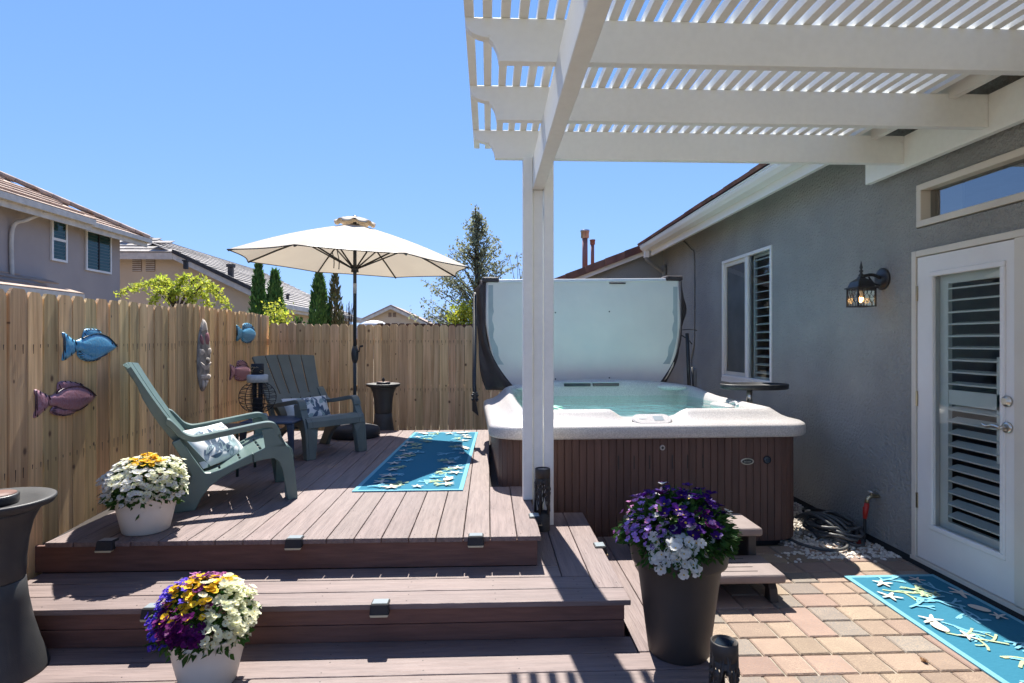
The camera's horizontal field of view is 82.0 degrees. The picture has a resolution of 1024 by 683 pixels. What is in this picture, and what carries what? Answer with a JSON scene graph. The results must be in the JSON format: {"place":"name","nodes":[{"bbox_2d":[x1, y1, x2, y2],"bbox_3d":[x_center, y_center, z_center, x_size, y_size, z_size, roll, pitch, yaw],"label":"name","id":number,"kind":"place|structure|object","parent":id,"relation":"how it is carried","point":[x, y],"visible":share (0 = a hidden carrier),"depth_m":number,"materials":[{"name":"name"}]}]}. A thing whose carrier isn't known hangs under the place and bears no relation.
{"place":"outdoors","nodes":[
{"label":"outdoors","id":0,"kind":"place"},
{"bbox_2d":[0,171,151,302],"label":"neighbour house","id":1,"kind":"structure","parent":0,"point":[53,244],"depth_m":18.83,"materials":[{"name":"paint"}]},
{"bbox_2d":[50,220,67,262],"bbox_3d":[-14.523,-3.255,18.887,0.074,1.385,0.690,0,0,-2],"label":"window","id":2,"kind":"structure","parent":1,"relation":"in","point":[53,247],"depth_m":18.89,"materials":[{"name":"glass"}]},
{"bbox_2d":[85,231,111,273],"bbox_3d":[-14.834,-3.207,21.139,0.074,1.448,1.381,0,0,-2],"label":"window","id":3,"kind":"structure","parent":1,"relation":"in","point":[98,239],"depth_m":21.11,"materials":[{"name":"glass"}]},
{"bbox_2d":[120,237,361,325],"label":"neighbour house","id":4,"kind":"structure","parent":0,"point":[157,256],"depth_m":26.41,"materials":[{"name":"beige paint"}]},
{"bbox_2d":[0,0,777,325],"label":"sky","id":5,"kind":"structure","parent":0,"point":[210,127],"materials":[{"name":"blue"}]},
{"bbox_2d":[359,305,433,357],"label":"neighbour house","id":6,"kind":"structure","parent":0,"point":[390,314],"depth_m":54.55,"materials":[{"name":"beige paint"}]},
{"bbox_2d":[423,316,466,323],"bbox_3d":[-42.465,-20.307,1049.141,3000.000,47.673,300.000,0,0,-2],"label":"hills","id":7,"kind":"structure","parent":0,"point":[435,320],"depth_m":962.74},
{"bbox_2d":[554,405,562,409],"bbox_3d":[0.271,0.545,4.768,0.335,0.060,0.322,0,0,-5],"label":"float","id":8,"kind":"object","parent":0,"point":[556,407],"visible":0.12,"depth_m":4.85,"materials":[{"name":"white plastic"}]},
{"bbox_2d":[373,358,779,546],"bbox_3d":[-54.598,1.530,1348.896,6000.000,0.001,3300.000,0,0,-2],"label":"ground","id":9,"kind":"structure","parent":0,"point":[455,425],"depth_m":11.86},
{"bbox_2d":[0,288,268,579],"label":"wooden fence","id":10,"kind":"object","parent":9,"relation":"on","point":[73,458],"visible":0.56,"depth_m":3.62,"materials":[{"name":"brown wood"}]},
{"bbox_2d":[33,381,96,417],"bbox_3d":[-2.497,0.319,3.316,0.021,0.199,0.590,0,0,-10],"label":"fish ornament","id":11,"kind":"object","parent":10,"relation":"attached to","point":[67,398],"visible":1,"depth_m":3.28,"materials":[{"name":"metal"}]},
{"bbox_2d":[61,328,117,361],"bbox_3d":[-2.538,0.021,3.566,0.021,0.200,0.602,0,0,-10],"label":"fish ornament","id":12,"kind":"object","parent":10,"relation":"attached to","point":[93,345],"visible":1,"depth_m":3.52,"materials":[{"name":"blue metal"}]},
{"bbox_2d":[197,319,210,390],"bbox_3d":[-2.850,0.125,5.470,0.025,0.668,0.350,0,0,-9],"label":"carved mask","id":13,"kind":"object","parent":10,"relation":"attached to","point":[203,358],"visible":1,"depth_m":5.42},
{"bbox_2d":[229,360,249,380],"bbox_3d":[-3.039,0.331,6.617,0.026,0.243,0.796,0,0,-9],"label":"fish ornament","id":14,"kind":"object","parent":10,"relation":"attached to","point":[240,371],"visible":0.96,"depth_m":6.56,"materials":[{"name":"ceramic"}]},
{"bbox_2d":[236,323,255,342],"bbox_3d":[-3.078,-0.098,6.849,0.026,0.240,0.794,0,0,-9],"label":"fish ornament","id":15,"kind":"object","parent":10,"relation":"attached to","point":[246,333],"visible":1,"depth_m":6.78,"materials":[{"name":"blue metal"}]},
{"bbox_2d":[113,272,233,310],"bbox_3d":[-4.074,0.350,7.010,1.681,2.362,0.789,0,0,-2],"label":"spring tree","id":16,"kind":"object","parent":9,"relation":"on","point":[170,292],"visible":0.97,"depth_m":6.92,"materials":[{"name":"green plant"}]},
{"bbox_2d":[247,263,266,314],"bbox_3d":[-4.740,-0.010,11.020,0.479,3.080,0.462,0,0,-2],"label":"arborvitae","id":17,"kind":"object","parent":9,"relation":"on","point":[258,295],"visible":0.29,"depth_m":10.95,"materials":[{"name":"green plant"}]},
{"bbox_2d":[255,297,295,324],"bbox_3d":[-3.726,0.416,9.270,0.601,2.234,0.505,0,0,-2],"label":"shrub","id":18,"kind":"object","parent":9,"relation":"on","point":[281,316],"visible":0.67,"depth_m":9.24,"materials":[{"name":"green plant"}]},
{"bbox_2d":[263,267,288,324],"bbox_3d":[-4.362,0.073,10.838,0.574,2.915,0.602,0,0,-2],"label":"arborvitae","id":19,"kind":"object","parent":9,"relation":"on","point":[275,290],"visible":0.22,"depth_m":10.76,"materials":[{"name":"green plant"}]},
{"bbox_2d":[293,315,305,324],"bbox_3d":[-3.414,0.557,9.457,0.191,1.948,0.211,0,0,-2],"label":"shrub","id":20,"kind":"object","parent":9,"relation":"on","point":[297,320],"visible":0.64,"depth_m":9.44,"materials":[{"name":"green plant"}]},
{"bbox_2d":[307,272,332,325],"bbox_3d":[-3.560,0.060,10.868,0.583,2.940,0.577,0,0,-2],"label":"arborvitae","id":21,"kind":"object","parent":9,"relation":"on","point":[319,298],"visible":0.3,"depth_m":10.77,"materials":[{"name":"green plant"}]},
{"bbox_2d":[327,273,344,325],"bbox_3d":[-3.329,0.078,11.074,0.465,2.904,0.444,0,0,-2],"label":"arborvitae","id":22,"kind":"object","parent":9,"relation":"on","point":[335,297],"visible":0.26,"depth_m":11.01,"materials":[{"name":"green plant"}]},
{"bbox_2d":[342,301,352,325],"bbox_3d":[-3.156,0.350,11.377,0.266,2.359,0.097,0,0,-19],"label":"bare shrub","id":23,"kind":"object","parent":9,"relation":"on","point":[349,314],"visible":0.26,"depth_m":11.38,"materials":[{"name":"brown plant"}]},
{"bbox_2d":[24,430,713,682],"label":"deck","id":24,"kind":"structure","parent":9,"relation":"on","point":[518,597],"depth_m":2.92,"materials":[{"name":"brown wood"}]},
{"bbox_2d":[0,487,57,682],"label":"side table","id":25,"kind":"object","parent":24,"relation":"on","point":[24,655],"visible":1,"depth_m":2.42,"materials":[{"name":"plastic"}]},
{"bbox_2d":[94,538,118,552],"bbox_3d":[-2.083,1.046,3.032,0.087,0.056,0.076,0,0,-2],"label":"step light","id":26,"kind":"object","parent":24,"relation":"attached to","point":[105,545],"visible":1,"depth_m":3.00,"materials":[{"name":"black metal"}]},
{"bbox_2d":[95,452,189,535],"bbox_3d":[-2.007,0.818,3.229,0.453,0.423,0.464,0,0,-2],"label":"flower pot","id":27,"kind":"object","parent":24,"relation":"on","point":[139,504],"visible":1,"depth_m":3.11,"materials":[{"name":"white plastic"}]},
{"bbox_2d":[140,603,161,621],"bbox_3d":[-1.605,1.211,2.641,0.087,0.056,0.076,0,0,-2],"label":"step light","id":28,"kind":"object","parent":24,"relation":"attached to","point":[149,608],"visible":0.52,"depth_m":2.61,"materials":[{"name":"metal"}]},
{"bbox_2d":[143,571,262,682],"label":"flower pot","id":29,"kind":"object","parent":24,"relation":"on","point":[207,646],"visible":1,"depth_m":2.29,"materials":[{"name":"white plastic"}]},
{"bbox_2d":[123,362,297,512],"bbox_3d":[-1.986,0.580,3.899,0.980,0.899,0.659,0,0,-29],"label":"adirondack chair","id":30,"kind":"object","parent":24,"relation":"on","point":[266,438],"visible":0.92,"depth_m":3.75,"materials":[{"name":"green plastic"}]},
{"bbox_2d":[184,422,242,468],"bbox_3d":[-1.979,0.680,3.902,0.217,0.231,0.470,0,0,9],"label":"cushion","id":31,"kind":"object","parent":30,"relation":"on","point":[211,452],"visible":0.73,"depth_m":3.82,"materials":[{"name":"white fabric"}]},
{"bbox_2d":[239,416,306,459],"bbox_3d":[-2.048,0.849,5.101,0.446,0.361,0.446,0,0,-2],"label":"side table","id":32,"kind":"object","parent":24,"relation":"on","point":[289,421],"visible":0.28,"depth_m":4.91,"materials":[{"name":"blue plastic"}]},
{"bbox_2d":[238,364,276,419],"bbox_3d":[-2.209,0.430,5.115,0.310,0.474,0.310,0,0,-2],"label":"candle lantern","id":33,"kind":"object","parent":32,"relation":"on","point":[258,377],"visible":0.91,"depth_m":5.08,"materials":[{"name":"black metal"}]},
{"bbox_2d":[284,535,303,549],"bbox_3d":[-1.132,1.046,3.071,0.087,0.056,0.076,0,0,-2],"label":"step light","id":34,"kind":"object","parent":24,"relation":"attached to","point":[293,542],"visible":1,"depth_m":3.04,"materials":[{"name":"metal"}]},
{"bbox_2d":[252,354,366,460],"bbox_3d":[-1.944,0.580,5.630,0.980,0.899,0.659,0,0,39],"label":"adirondack chair","id":35,"kind":"object","parent":24,"relation":"on","point":[355,418],"visible":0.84,"depth_m":5.65,"materials":[{"name":"green plastic"}]},
{"bbox_2d":[282,395,330,416],"bbox_3d":[-1.947,0.665,5.633,0.190,0.260,0.472,0,0,39],"label":"cushion","id":36,"kind":"object","parent":35,"relation":"on","point":[317,405],"visible":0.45,"depth_m":5.63,"materials":[{"name":"blue fabric"}]},
{"bbox_2d":[227,215,468,439],"bbox_3d":[-1.705,-0.171,6.393,2.355,2.399,2.355,0,0,-14],"label":"patio umbrella","id":37,"kind":"object","parent":24,"relation":"on","point":[354,245],"visible":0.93,"depth_m":6.37,"materials":[{"name":"beige fabric"}]},
{"bbox_2d":[369,599,389,617],"bbox_3d":[-0.600,1.211,2.682,0.087,0.056,0.076,0,0,-2],"label":"step light","id":38,"kind":"object","parent":24,"relation":"attached to","point":[379,608],"visible":1,"depth_m":2.65,"materials":[{"name":"metal"}]},
{"bbox_2d":[366,377,399,430],"bbox_3d":[-1.550,0.849,7.103,0.401,0.841,0.401,0,0,-2],"label":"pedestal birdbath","id":39,"kind":"object","parent":24,"relation":"on","point":[383,390],"visible":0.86,"depth_m":7.01,"materials":[{"name":"plastic"}]},
{"bbox_2d":[352,431,477,491],"bbox_3d":[-0.739,1.019,5.342,0.816,0.020,2.613,0,0,-2],"label":"rug","id":40,"kind":"object","parent":24,"relation":"on","point":[428,461],"visible":1,"depth_m":4.85,"materials":[{"name":"blue fabric"}]},
{"bbox_2d":[467,533,483,547],"bbox_3d":[-0.191,1.046,3.109,0.087,0.056,0.076,0,0,-2],"label":"step light","id":41,"kind":"object","parent":24,"relation":"attached to","point":[475,540],"visible":1,"depth_m":3.08,"materials":[{"name":"metal"}]},
{"bbox_2d":[529,513,541,525],"bbox_3d":[0.137,1.046,3.468,0.076,0.056,0.087,0,0,-2],"label":"step light","id":42,"kind":"object","parent":24,"relation":"attached to","point":[536,516],"visible":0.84,"depth_m":3.43,"materials":[{"name":"metal"}]},
{"bbox_2d":[534,467,550,531],"bbox_3d":[0.194,0.999,3.736,0.108,0.391,0.106,0,0,-25],"label":"path light","id":43,"kind":"object","parent":24,"relation":"on","point":[542,476],"visible":0.99,"depth_m":3.70,"materials":[{"name":"brown metal"}]},
{"bbox_2d":[593,542,607,555],"bbox_3d":[0.517,1.211,3.444,0.076,0.056,0.087,0,0,-2],"label":"step light","id":44,"kind":"object","parent":24,"relation":"attached to","point":[600,545],"visible":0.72,"depth_m":3.41,"materials":[{"name":"metal"}]},
{"bbox_2d":[464,0,1023,524],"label":"pergola","id":45,"kind":"object","parent":24,"relation":"on","point":[812,80],"visible":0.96,"depth_m":3.19,"materials":[{"name":"white wood"}]},
{"bbox_2d":[362,320,384,325],"bbox_3d":[-3.709,0.479,15.863,0.720,2.101,0.720,0,0,-2],"label":"garden canopy","id":46,"kind":"object","parent":9,"relation":"on","point":[373,322],"visible":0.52,"depth_m":15.60,"materials":[{"name":"white fabric"}]},
{"bbox_2d":[268,323,501,430],"bbox_3d":[-1.131,0.626,7.939,4.254,1.748,0.060,0,0,-2],"label":"wooden fence","id":47,"kind":"object","parent":9,"relation":"on","point":[414,361],"visible":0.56,"depth_m":7.90,"materials":[{"name":"brown wood"}]},
{"bbox_2d":[443,297,472,324],"bbox_3d":[-1.002,0.295,12.287,0.907,2.475,0.849,0,0,-2],"label":"shrub","id":48,"kind":"object","parent":9,"relation":"on","point":[458,317],"visible":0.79,"depth_m":12.25,"materials":[{"name":"green plant"}]},
{"bbox_2d":[406,204,521,324],"bbox_3d":[-0.698,-0.764,13.003,2.778,4.588,2.403,0,0,13],"label":"tall tree","id":49,"kind":"object","parent":9,"relation":"on","point":[475,257],"visible":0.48,"depth_m":12.88,"materials":[{"name":"green plant"}]},
{"bbox_2d":[483,379,805,546],"bbox_3d":[0.973,0.963,5.322,2.422,1.135,2.192,0,0,-4],"label":"hot tub","id":50,"kind":"object","parent":9,"relation":"on","point":[618,443],"visible":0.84,"depth_m":4.33,"materials":[{"name":"plastic"}]},
{"bbox_2d":[471,292,693,415],"bbox_3d":[0.798,0.102,6.168,2.458,1.256,0.589,0,0,-5],"label":"cover lifter","id":51,"kind":"object","parent":50,"relation":"attached to","point":[474,395],"visible":0.95,"depth_m":6.20,"materials":[{"name":"black metal"}]},
{"bbox_2d":[474,276,696,389],"bbox_3d":[0.814,-0.087,6.536,2.467,1.290,0.240,0,0,-5],"label":"tub cover","id":52,"kind":"object","parent":51,"relation":"on","point":[625,328],"visible":0.92,"depth_m":6.47,"materials":[{"name":"white plastic"}]},
{"bbox_2d":[720,382,788,402],"bbox_3d":[2.159,0.473,5.252,0.604,0.194,0.374,0,0,-2],"label":"tub tray","id":53,"kind":"object","parent":50,"relation":"on","point":[749,387],"visible":0.98,"depth_m":5.14,"materials":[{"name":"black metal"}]},
{"bbox_2d":[554,75,1023,621],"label":"house","id":54,"kind":"structure","parent":9,"relation":"on","point":[904,399],"depth_m":4.42,"materials":[{"name":"grey paint"}]},
{"bbox_2d":[721,245,771,382],"bbox_3d":[2.678,-0.249,6.614,0.150,1.468,1.294,0,0,-2],"label":"window","id":55,"kind":"structure","parent":54,"relation":"in","point":[739,273],"depth_m":6.73,"materials":[{"name":"white paint"}]},
{"bbox_2d":[844,262,889,307],"bbox_3d":[2.587,-0.419,4.294,0.242,0.336,0.160,0,0,-2],"label":"wall lantern","id":56,"kind":"object","parent":54,"relation":"attached to","point":[864,288],"depth_m":4.28,"materials":[{"name":"black metal"}]},
{"bbox_2d":[863,490,880,518],"bbox_3d":[2.662,1.204,4.347,0.144,0.206,0.060,0,0,-2],"label":"spigot","id":57,"kind":"object","parent":54,"relation":"attached to","point":[866,503],"visible":1,"depth_m":4.33,"materials":[{"name":"red metal"}]},
{"bbox_2d":[916,239,1013,603],"bbox_3d":[2.747,0.437,3.588,0.175,1.990,0.748,0,0,-2],"label":"door","id":58,"kind":"structure","parent":54,"relation":"in","point":[985,561],"depth_m":3.61,"materials":[{"name":"white paint"}]},
{"bbox_2d":[916,147,1023,227],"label":"window","id":59,"kind":"structure","parent":54,"relation":"in","point":[998,181],"depth_m":3.54,"materials":[{"name":"glass"}]},
{"bbox_2d":[775,502,901,563],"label":"gravel","id":60,"kind":"structure","parent":9,"relation":"on","point":[816,543],"depth_m":4.29,"materials":[{"name":"grey gravel"}]},
{"bbox_2d":[787,507,865,551],"bbox_3d":[2.354,1.399,4.574,0.618,0.216,0.788,0,0,-2],"label":"garden hose","id":61,"kind":"object","parent":60,"relation":"on","point":[842,527],"visible":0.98,"depth_m":4.43,"materials":[{"name":"grey rubber"}]},
{"bbox_2d":[707,545,999,682],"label":"patio","id":62,"kind":"structure","parent":0,"point":[822,593],"depth_m":3.05,"materials":[{"name":"stone"}]},
{"bbox_2d":[611,481,742,665],"bbox_3d":[0.736,1.009,2.609,0.534,0.740,0.543,0,0,35],"label":"planter","id":63,"kind":"object","parent":62,"relation":"on","point":[682,555],"visible":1,"depth_m":2.49,"materials":[{"name":"brown plastic"}]},
{"bbox_2d":[623,513,785,601],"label":"tub steps","id":64,"kind":"structure","parent":62,"relation":"on","point":[748,566],"depth_m":3.47,"materials":[{"name":"brown plastic"}]},
{"bbox_2d":[708,634,739,682],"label":"path light","id":65,"kind":"object","parent":62,"relation":"on","point":[724,654],"visible":1,"depth_m":2.10,"materials":[{"name":"brown metal"}]},
{"bbox_2d":[844,574,1023,682],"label":"rug","id":66,"kind":"object","parent":62,"relation":"on","point":[984,636],"visible":1,"depth_m":3.16,"materials":[{"name":"blue fabric"}]}
]}

